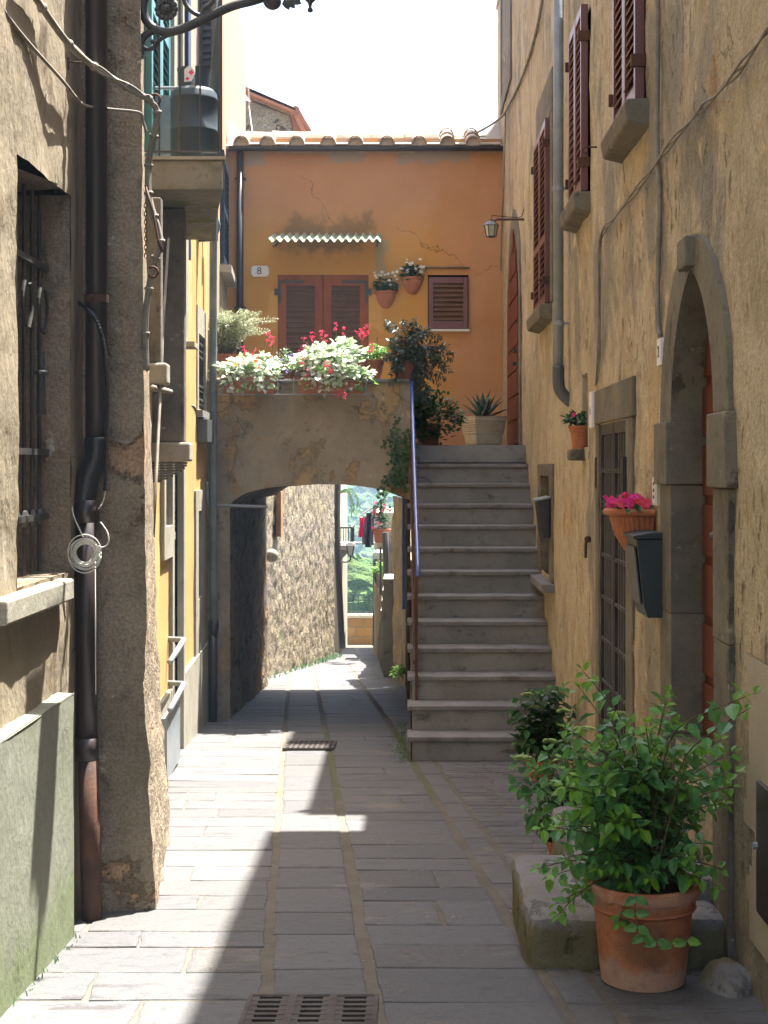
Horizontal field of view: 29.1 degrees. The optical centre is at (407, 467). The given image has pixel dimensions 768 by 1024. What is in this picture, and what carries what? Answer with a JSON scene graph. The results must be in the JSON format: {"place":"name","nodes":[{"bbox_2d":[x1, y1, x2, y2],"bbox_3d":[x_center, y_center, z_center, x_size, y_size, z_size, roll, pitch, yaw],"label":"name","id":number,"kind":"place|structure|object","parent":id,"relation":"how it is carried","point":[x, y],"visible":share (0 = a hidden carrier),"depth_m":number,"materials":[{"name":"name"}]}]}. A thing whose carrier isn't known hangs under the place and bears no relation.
{"place":"outdoors","nodes":[
{"label":"outdoors","id":0,"kind":"place"},
{"bbox_2d":[245,86,311,131],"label":"distant house","id":1,"kind":"structure","parent":0,"point":[269,114],"depth_m":27.30,"materials":[{"name":"stone"}]},
{"bbox_2d":[248,86,252,131],"bbox_3d":[-2.092,-4.785,19.751,0.017,0.742,0.520,0,0,-11],"label":"cable","id":2,"kind":"object","parent":1,"relation":"attached to","point":[249,109],"visible":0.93,"depth_m":19.89,"materials":[{"name":"white metal"}]},
{"bbox_2d":[240,0,497,138],"label":"sky","id":3,"kind":"structure","parent":0,"point":[399,66],"materials":[{"name":"white"}]},
{"bbox_2d":[0,644,767,1023],"bbox_3d":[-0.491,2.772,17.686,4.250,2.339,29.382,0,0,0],"label":"street paving","id":4,"kind":"structure","parent":0,"point":[470,966],"depth_m":6.35,"materials":[{"name":"grey stone"}]},
{"bbox_2d":[0,0,169,1017],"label":"weathered house","id":5,"kind":"structure","parent":4,"relation":"on","point":[42,271],"depth_m":5.83,"materials":[{"name":"paint"}]},
{"bbox_2d":[67,57,82,69],"bbox_3d":[-1.286,-1.583,5.800,0.094,0.050,0.009,0,0,0],"label":"cable bracket","id":6,"kind":"object","parent":5,"relation":"attached to","point":[68,61],"visible":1,"depth_m":5.80,"materials":[{"name":"metal"}]},
{"bbox_2d":[5,10,147,131],"bbox_3d":[-1.283,-1.450,5.410,0.185,0.171,1.316,0,0,12],"label":"cable","id":7,"kind":"object","parent":5,"relation":"attached to","point":[41,57],"visible":1,"depth_m":5.49,"materials":[{"name":"grey plastic"}]},
{"bbox_2d":[74,0,108,922],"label":"drainpipe","id":8,"kind":"object","parent":5,"relation":"attached to","point":[89,474],"visible":0.95,"depth_m":5.89,"materials":[{"name":"brown metal"}]},
{"bbox_2d":[67,491,108,693],"bbox_3d":[-1.256,0.494,5.845,0.163,0.806,0.055,0,0,0],"label":"wire coil","id":9,"kind":"object","parent":8,"relation":"attached to","point":[78,563],"visible":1,"depth_m":5.83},
{"bbox_2d":[78,300,108,490],"bbox_3d":[-1.269,-0.294,5.908,0.206,0.772,0.042,0,0,38],"label":"flex conduit","id":10,"kind":"object","parent":8,"relation":"attached to","point":[106,379],"visible":0.99,"depth_m":5.85,"materials":[{"name":"black paint"}]},
{"bbox_2d":[33,0,164,371],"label":"cable","id":11,"kind":"object","parent":5,"relation":"attached to","point":[68,43],"visible":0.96,"depth_m":6.01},
{"bbox_2d":[144,198,147,258],"bbox_3d":[-1.065,-0.973,6.030,0.012,0.248,0.012,0,0,45],"label":"chain","id":12,"kind":"object","parent":11,"relation":"hanging from","point":[145,224],"visible":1,"depth_m":6.03,"materials":[{"name":"metal"}]},
{"bbox_2d":[144,185,162,252],"bbox_3d":[-1.031,-1.009,6.002,0.100,0.284,0.018,0,0,33],"label":"iron rod","id":13,"kind":"object","parent":11,"relation":"attached to","point":[153,215],"visible":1,"depth_m":5.99,"materials":[{"name":"grey metal"}]},
{"bbox_2d":[151,93,160,104],"bbox_3d":[-1.019,-1.491,6.000,0.046,0.052,0.010,0,0,0],"label":"iron hook","id":14,"kind":"object","parent":11,"relation":"attached to","point":[159,97],"visible":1,"depth_m":6.00,"materials":[{"name":"grey metal"}]},
{"bbox_2d":[148,266,158,277],"bbox_3d":[-1.029,-0.792,6.000,0.046,0.052,0.010,0,0,0],"label":"iron hook","id":15,"kind":"object","parent":5,"relation":"attached to","point":[157,270],"visible":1,"depth_m":6.00,"materials":[{"name":"brown metal"}]},
{"bbox_2d":[141,0,315,58],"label":"street lamp","id":16,"kind":"object","parent":5,"relation":"attached to","point":[165,10],"visible":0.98,"depth_m":6.19,"materials":[{"name":"black metal"}]},
{"bbox_2d":[143,0,245,776],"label":"yellow house","id":17,"kind":"structure","parent":4,"relation":"on","point":[190,196],"depth_m":10.78,"materials":[{"name":"paint"}]},
{"bbox_2d":[153,238,169,537],"bbox_3d":[-1.459,-0.527,8.750,0.029,1.832,1.119,0,0,-5],"label":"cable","id":18,"kind":"object","parent":17,"relation":"attached to","point":[160,397],"visible":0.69,"depth_m":8.66,"materials":[{"name":"beige plastic"}]},
{"bbox_2d":[153,86,178,155],"bbox_3d":[-1.595,-2.232,9.764,0.190,0.560,0.032,0,0,0],"label":"metal sheet","id":19,"kind":"object","parent":17,"relation":"on","point":[165,125],"visible":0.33,"depth_m":9.75,"materials":[{"name":"grey metal"}]},
{"bbox_2d":[150,385,197,437],"bbox_3d":[-1.701,-0.382,11.097,0.107,0.325,5.016,0,0,-4],"label":"cable","id":20,"kind":"object","parent":17,"relation":"attached to","point":[154,388],"visible":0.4,"depth_m":9.45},
{"bbox_2d":[170,65,217,155],"bbox_3d":[-1.372,-2.255,9.520,0.308,0.605,0.328,0,0,0],"label":"gas cylinder","id":21,"kind":"object","parent":17,"relation":"on","point":[190,112],"visible":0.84,"depth_m":9.41,"materials":[{"name":"blue paint"}]},
{"bbox_2d":[208,218,220,721],"bbox_3d":[-1.777,-0.002,13.631,0.134,4.756,0.239,0,0,0],"label":"drainpipe","id":22,"kind":"object","parent":17,"relation":"attached to","point":[213,625],"visible":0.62,"depth_m":13.67,"materials":[{"name":"brown metal"}]},
{"bbox_2d":[205,481,267,507],"bbox_3d":[-1.598,0.256,13.818,0.589,0.255,0.117,0,0,-17],"label":"conduit","id":23,"kind":"object","parent":17,"relation":"attached to","point":[227,505],"visible":1,"depth_m":13.83,"materials":[{"name":"grey metal"}]},
{"bbox_2d":[13,721,572,1006],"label":"moss tufts","id":24,"kind":"object","parent":4,"relation":"on","point":[402,758],"visible":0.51,"depth_m":11.10,"materials":[{"name":"green plant"}]},
{"bbox_2d":[267,484,334,676],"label":"rubble house","id":25,"kind":"structure","parent":4,"relation":"on","point":[300,572],"depth_m":23.80,"materials":[{"name":"stone"}]},
{"bbox_2d":[334,485,344,648],"bbox_3d":[-1.277,1.657,27.900,0.214,3.492,0.119,0,0,0],"label":"drainpipe","id":26,"kind":"object","parent":25,"relation":"attached to","point":[338,568],"visible":0.88,"depth_m":27.85,"materials":[{"name":"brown metal"}]},
{"bbox_2d":[339,488,360,519],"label":"hanging vine","id":27,"kind":"object","parent":25,"relation":"attached to","point":[350,497],"visible":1,"depth_m":27.29,"materials":[{"name":"green plant"}]},
{"bbox_2d":[268,650,343,678],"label":"weeds","id":28,"kind":"object","parent":4,"relation":"on","point":[319,660],"visible":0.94,"depth_m":24.83,"materials":[{"name":"green plant"}]},
{"bbox_2d":[238,994,378,1023],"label":"drain grate","id":29,"kind":"object","parent":4,"relation":"on","point":[310,1009],"visible":1,"depth_m":4.64,"materials":[{"name":"black metal"}]},
{"bbox_2d":[282,741,336,750],"bbox_3d":[-0.770,2.210,11.740,0.398,0.071,0.508,0,0,0],"label":"drain grate","id":30,"kind":"object","parent":4,"relation":"on","point":[309,745],"visible":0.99,"depth_m":11.61,"materials":[{"name":"black metal"}]},
{"bbox_2d":[333,485,355,652],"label":"corner house","id":31,"kind":"structure","parent":4,"relation":"on","point":[343,523],"depth_m":31.04,"materials":[{"name":"paint"}]},
{"bbox_2d":[341,541,354,562],"bbox_3d":[-1.192,1.653,29.215,0.217,0.442,0.675,0,0,-20],"label":"street lamp","id":32,"kind":"object","parent":31,"relation":"attached to","point":[350,548],"visible":0.92,"depth_m":28.95,"materials":[{"name":"black metal"}]},
{"bbox_2d":[176,379,525,718],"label":"arched terrace","id":33,"kind":"structure","parent":4,"relation":"on","point":[269,445],"depth_m":13.90,"materials":[{"name":"paint"}]},
{"bbox_2d":[208,308,275,377],"bbox_3d":[-1.685,-1.208,14.267,0.888,0.672,0.525,0,0,0],"label":"planter","id":34,"kind":"object","parent":33,"relation":"on","point":[230,332],"visible":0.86,"depth_m":14.18,"materials":[{"name":"ceramic"}]},
{"bbox_2d":[228,332,282,376],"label":"potted plant","id":35,"kind":"object","parent":33,"relation":"on","point":[262,356],"visible":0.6,"depth_m":13.93,"materials":[{"name":"white plant"}]},
{"bbox_2d":[271,346,298,378],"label":"potted plant","id":36,"kind":"object","parent":33,"relation":"on","point":[288,375],"visible":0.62,"depth_m":13.96,"materials":[{"name":"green plant"}]},
{"bbox_2d":[219,378,366,394],"bbox_3d":[-1.065,-0.754,13.763,1.390,0.173,0.276,0,0,0],"label":"planter rack","id":37,"kind":"object","parent":33,"relation":"attached to","point":[277,380],"visible":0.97,"depth_m":13.62,"materials":[{"name":"grey metal"}]},
{"bbox_2d":[207,354,286,397],"bbox_3d":[-1.484,-0.844,13.700,0.734,0.428,0.383,0,0,0],"label":"flower box","id":38,"kind":"object","parent":37,"relation":"in","point":[250,365],"visible":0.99,"depth_m":13.66,"materials":[{"name":"ceramic"}]},
{"bbox_2d":[284,343,378,398],"bbox_3d":[-0.709,-0.881,13.697,0.899,0.523,0.467,0,0,0],"label":"flower box","id":39,"kind":"object","parent":37,"relation":"in","point":[321,364],"visible":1,"depth_m":13.66,"materials":[{"name":"ceramic"}]},
{"bbox_2d":[297,322,370,378],"bbox_3d":[-0.693,-1.098,13.956,0.657,0.532,0.511,0,0,40],"label":"potted plant","id":40,"kind":"object","parent":39,"relation":"in","point":[342,343],"visible":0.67,"depth_m":13.90,"materials":[{"name":"white plant"}]},
{"bbox_2d":[220,121,502,444],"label":"orange house","id":41,"kind":"structure","parent":33,"relation":"on","point":[323,226],"depth_m":17.80,"materials":[{"name":"paint"}]},
{"bbox_2d":[251,266,268,276],"bbox_3d":[-1.767,-2.357,17.778,0.210,0.130,0.014,0,0,0],"label":"house number plate","id":42,"kind":"object","parent":41,"relation":"attached to","point":[259,271],"visible":1,"depth_m":17.77,"materials":[{"name":"white ceramic"}]},
{"bbox_2d":[371,270,399,307],"bbox_3d":[-0.263,-2.135,17.732,0.353,0.443,0.265,0,0,0],"label":"wall flower pot","id":43,"kind":"object","parent":41,"relation":"attached to","point":[385,297],"depth_m":17.70,"materials":[{"name":"ceramic"}]},
{"bbox_2d":[396,258,426,293],"bbox_3d":[0.050,-2.289,17.716,0.357,0.418,0.306,0,0,-30],"label":"wall flower pot","id":44,"kind":"object","parent":41,"relation":"attached to","point":[412,283],"depth_m":17.69,"materials":[{"name":"ceramic"}]},
{"bbox_2d":[481,28,496,121],"bbox_3d":[1.058,-5.113,19.308,0.134,1.354,0.662,0,0,15],"label":"cable","id":45,"kind":"object","parent":41,"relation":"attached to","point":[491,75],"visible":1,"depth_m":19.50,"materials":[{"name":"white metal"}]},
{"bbox_2d":[360,337,387,378],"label":"potted plant","id":46,"kind":"object","parent":33,"relation":"on","point":[376,363],"visible":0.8,"depth_m":13.96,"materials":[{"name":"green plant"}]},
{"bbox_2d":[376,416,418,496],"bbox_3d":[-0.089,-0.101,13.810,0.402,0.753,0.106,0,0,0],"label":"ivy","id":47,"kind":"object","parent":33,"relation":"attached to","point":[398,471],"visible":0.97,"depth_m":13.81,"materials":[{"name":"green plant"}]},
{"bbox_2d":[402,498,405,608],"bbox_3d":[-0.041,1.030,18.940,0.047,1.561,0.040,0,0,0],"label":"drainpipe","id":48,"kind":"object","parent":33,"relation":"attached to","point":[403,560],"visible":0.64,"depth_m":18.92,"materials":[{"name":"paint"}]},
{"bbox_2d":[382,318,454,408],"bbox_3d":[0.102,-0.994,14.037,0.810,0.890,0.354,0,0,-30],"label":"potted shrub","id":49,"kind":"object","parent":33,"relation":"on","point":[407,364],"visible":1,"depth_m":13.99,"materials":[{"name":"green plant"}]},
{"bbox_2d":[461,389,509,444],"bbox_3d":[0.802,-0.513,15.308,0.458,0.595,0.415,0,0,-24],"label":"potted agave","id":50,"kind":"object","parent":33,"relation":"on","point":[483,427],"visible":0.91,"depth_m":15.17,"materials":[{"name":"beige ceramic"}]},
{"bbox_2d":[347,613,372,643],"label":"parapet wall","id":51,"kind":"structure","parent":4,"relation":"on","point":[359,628],"depth_m":34.00,"materials":[{"name":"paint"}]},
{"bbox_2d":[347,593,372,613],"bbox_3d":[-0.925,3.137,34.120,3.250,0.486,0.031,0,0,0],"label":"iron railing","id":52,"kind":"object","parent":51,"relation":"on","point":[363,612],"visible":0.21,"depth_m":34.11,"materials":[{"name":"grey metal"}]},
{"bbox_2d":[197,463,540,990],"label":"leaf litter","id":53,"kind":"object","parent":4,"relation":"on","point":[388,858],"visible":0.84,"depth_m":6.72,"materials":[{"name":"brown plant"}]},
{"bbox_2d":[372,496,405,684],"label":"stepped house","id":54,"kind":"structure","parent":4,"relation":"on","point":[389,631],"depth_m":21.00,"materials":[{"name":"paint"}]},
{"bbox_2d":[340,503,376,555],"bbox_3d":[-0.763,1.060,26.031,0.287,0.920,0.983,0,0,-42],"label":"drying rack","id":55,"kind":"object","parent":54,"relation":"attached to","point":[375,527],"visible":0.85,"depth_m":25.59,"materials":[{"name":"white metal"}]},
{"bbox_2d":[358,518,363,536],"bbox_3d":[-0.808,1.048,25.984,0.110,0.342,0.088,0,0,0],"label":"laundry","id":56,"kind":"object","parent":55,"relation":"hanging from","point":[361,530],"visible":1,"depth_m":25.96,"materials":[{"name":"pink fabric"}]},
{"bbox_2d":[362,516,366,544],"bbox_3d":[-0.748,1.102,26.014,0.102,0.497,0.088,0,0,0],"label":"laundry","id":57,"kind":"object","parent":55,"relation":"hanging from","point":[365,527],"visible":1,"depth_m":25.99,"materials":[{"name":"grey fabric"}]},
{"bbox_2d":[365,513,371,546],"bbox_3d":[-0.680,1.093,25.884,0.118,0.600,0.088,0,0,0],"label":"laundry","id":58,"kind":"object","parent":55,"relation":"hanging from","point":[368,531],"visible":1,"depth_m":25.86,"materials":[{"name":"black fabric"}]},
{"bbox_2d":[370,512,374,544],"bbox_3d":[-0.618,1.070,26.034,0.102,0.595,0.088,0,0,0],"label":"laundry","id":59,"kind":"object","parent":55,"relation":"hanging from","point":[372,535],"visible":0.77,"depth_m":26.01,"materials":[{"name":"grey fabric"}]},
{"bbox_2d":[370,561,382,576],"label":"hanging plant","id":60,"kind":"object","parent":54,"relation":"hanging from","point":[375,570],"visible":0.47,"depth_m":26.51,"materials":[{"name":"green plant"}]},
{"bbox_2d":[371,490,392,542],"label":"potted plant","id":61,"kind":"object","parent":54,"relation":"on","point":[378,531],"visible":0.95,"depth_m":25.41,"materials":[{"name":"green plant"}]},
{"bbox_2d":[389,662,405,680],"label":"fern","id":62,"kind":"object","parent":4,"relation":"on","point":[400,670],"visible":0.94,"depth_m":18.79,"materials":[{"name":"green plant"}]},
{"bbox_2d":[407,445,561,760],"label":"stone staircase","id":63,"kind":"structure","parent":4,"relation":"on","point":[484,656],"depth_m":12.30,"materials":[{"name":"stone"}]},
{"bbox_2d":[409,379,420,699],"bbox_3d":[-0.101,0.397,12.857,0.364,2.834,2.899,0,0,-1],"label":"handrail","id":64,"kind":"object","parent":63,"relation":"on","point":[415,560],"visible":0.88,"depth_m":12.11,"materials":[{"name":"metal"}]},
{"bbox_2d":[414,387,468,444],"bbox_3d":[0.221,-0.490,14.442,0.759,0.589,0.486,0,0,0],"label":"potted shrub","id":65,"kind":"object","parent":63,"relation":"on","point":[426,433],"visible":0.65,"depth_m":14.37,"materials":[{"name":"green plant"}]},
{"bbox_2d":[507,682,576,780],"bbox_3d":[0.919,1.765,9.886,0.509,0.688,0.425,0,0,0],"label":"potted hydrangea","id":66,"kind":"object","parent":4,"relation":"on","point":[529,739],"visible":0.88,"depth_m":9.86,"materials":[{"name":"plant"}]},
{"bbox_2d":[505,708,627,854],"bbox_3d":[0.799,1.490,6.915,0.667,0.776,0.414,0,0,0],"label":"potted hydrangea","id":67,"kind":"object","parent":4,"relation":"on","point":[541,789],"visible":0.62,"depth_m":6.96,"materials":[{"name":"plant"}]},
{"bbox_2d":[511,806,724,970],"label":"door steps","id":68,"kind":"structure","parent":4,"relation":"on","point":[545,942],"depth_m":5.23,"materials":[{"name":"stone"}]},
{"bbox_2d":[496,0,767,1011],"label":"old stone house","id":69,"kind":"structure","parent":4,"relation":"on","point":[684,424],"depth_m":6.75,"materials":[{"name":"paint"}]},
{"bbox_2d":[483,209,523,237],"bbox_3d":[0.937,-2.396,14.400,0.414,0.314,0.147,0,0,0],"label":"wall lantern","id":70,"kind":"object","parent":69,"relation":"attached to","point":[491,228],"depth_m":14.39,"materials":[{"name":"black metal"}]},
{"bbox_2d":[473,0,543,270],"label":"cable","id":71,"kind":"object","parent":69,"relation":"attached to","point":[526,63],"visible":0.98,"depth_m":16.54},
{"bbox_2d":[507,229,517,444],"bbox_3d":[1.114,-1.365,15.700,0.088,2.300,1.520,0,0,0],"label":"door","id":72,"kind":"structure","parent":69,"relation":"in","point":[512,313],"depth_m":15.64,"materials":[{"name":"red paint"}]},
{"bbox_2d":[532,496,550,537],"bbox_3d":[1.058,0.388,11.720,0.115,0.325,0.380,0,0,0],"label":"mailbox","id":73,"kind":"object","parent":69,"relation":"attached to","point":[542,505],"visible":1,"depth_m":11.55,"materials":[{"name":"black paint"}]},
{"bbox_2d":[552,0,569,406],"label":"drainpipe","id":74,"kind":"object","parent":69,"relation":"attached to","point":[562,393],"visible":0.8,"depth_m":10.42,"materials":[{"name":"grey metal"}]},
{"bbox_2d":[567,449,584,460],"bbox_3d":[1.115,-0.082,9.600,0.150,0.073,0.160,0,0,0],"label":"stone bracket","id":75,"kind":"object","parent":69,"relation":"attached to","point":[575,454],"visible":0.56,"depth_m":9.52,"materials":[{"name":"grey stone"}]},
{"bbox_2d":[560,409,587,448],"bbox_3d":[1.103,-0.250,9.590,0.213,0.261,0.270,0,0,-19],"label":"flower pot","id":76,"kind":"object","parent":75,"relation":"on","point":[579,437],"visible":0.84,"depth_m":9.55,"materials":[{"name":"ceramic"}]},
{"bbox_2d":[584,536,590,557],"bbox_3d":[1.119,0.492,9.198,0.039,0.138,0.043,0,0,22],"label":"door knocker","id":77,"kind":"object","parent":69,"relation":"attached to","point":[587,539],"depth_m":9.19,"materials":[{"name":"metal"}]},
{"bbox_2d":[582,146,596,153],"bbox_3d":[1.095,-1.907,8.898,0.090,0.046,0.010,0,0,0],"label":"iron hook","id":78,"kind":"object","parent":69,"relation":"attached to","point":[588,147],"visible":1,"depth_m":8.89,"materials":[{"name":"brown metal"}]},
{"bbox_2d":[589,391,594,427],"bbox_3d":[1.120,-0.350,8.995,0.024,0.220,0.110,0,0,0],"label":"house number plate","id":79,"kind":"object","parent":69,"relation":"attached to","point":[591,410],"visible":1,"depth_m":8.94,"materials":[{"name":"white ceramic"}]},
{"bbox_2d":[601,491,654,550],"bbox_3d":[1.044,0.277,6.939,0.248,0.327,0.481,0,0,0],"label":"wall flower pot","id":80,"kind":"object","parent":69,"relation":"attached to","point":[626,511],"depth_m":6.82,"materials":[{"name":"ceramic"}]},
{"bbox_2d":[623,530,662,617],"bbox_3d":[1.060,0.472,6.650,0.140,0.375,0.320,0,0,0],"label":"mailbox","id":81,"kind":"object","parent":69,"relation":"attached to","point":[643,548],"visible":0.98,"depth_m":6.50,"materials":[{"name":"green paint"}]},
{"bbox_2d":[652,477,660,505],"bbox_3d":[1.117,0.107,6.660,0.029,0.125,0.120,0,0,0],"label":"intercom panel","id":82,"kind":"object","parent":69,"relation":"attached to","point":[656,494],"visible":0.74,"depth_m":6.62,"materials":[{"name":"white paint"}]},
{"bbox_2d":[654,0,662,337],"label":"cable","id":83,"kind":"object","parent":69,"relation":"attached to","point":[657,166],"visible":0.98,"depth_m":6.62,"materials":[{"name":"grey plastic"}]},
{"bbox_2d":[657,338,663,365],"bbox_3d":[1.119,-0.510,6.550,0.022,0.120,0.100,0,0,0],"label":"house number plate","id":84,"kind":"object","parent":69,"relation":"attached to","point":[660,342],"visible":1,"depth_m":6.52,"materials":[{"name":"white ceramic"}]},
{"bbox_2d":[595,26,767,385],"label":"cable","id":85,"kind":"object","parent":69,"relation":"attached to","point":[713,97],"visible":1,"depth_m":6.67,"materials":[{"name":"grey plastic"}]},
{"bbox_2d":[702,334,713,742],"bbox_3d":[1.221,0.127,5.855,0.148,2.025,1.000,0,0,0],"label":"door","id":86,"kind":"structure","parent":69,"relation":"in","point":[707,393],"depth_m":6.19,"materials":[{"name":"red paint"}]},
{"bbox_2d":[752,780,767,924],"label":"meter hatch","id":87,"kind":"object","parent":69,"relation":"attached to","point":[760,845],"visible":0.88,"depth_m":4.66,"materials":[{"name":"grey metal"}]},
{"bbox_2d":[529,660,763,992],"bbox_3d":[0.764,1.189,4.864,0.729,1.088,0.859,0,0,0],"label":"potted shrub","id":88,"kind":"object","parent":4,"relation":"on","point":[641,895],"visible":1,"depth_m":4.91,"materials":[{"name":"green plant"}]},
{"bbox_2d":[698,957,751,997],"bbox_3d":[1.086,1.776,4.966,0.229,0.244,0.323,0,0,0],"label":"guard stone","id":89,"kind":"object","parent":4,"relation":"on","point":[727,977],"visible":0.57,"depth_m":4.91,"materials":[{"name":"grey stone"}]},
{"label":"hillside","id":90,"kind":"structure","parent":0,"visible":0},
{"bbox_2d":[347,485,401,611],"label":"forest","id":91,"kind":"object","parent":90,"relation":"on","point":[359,574],"visible":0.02,"depth_m":78.67,"materials":[{"name":"green plant"}]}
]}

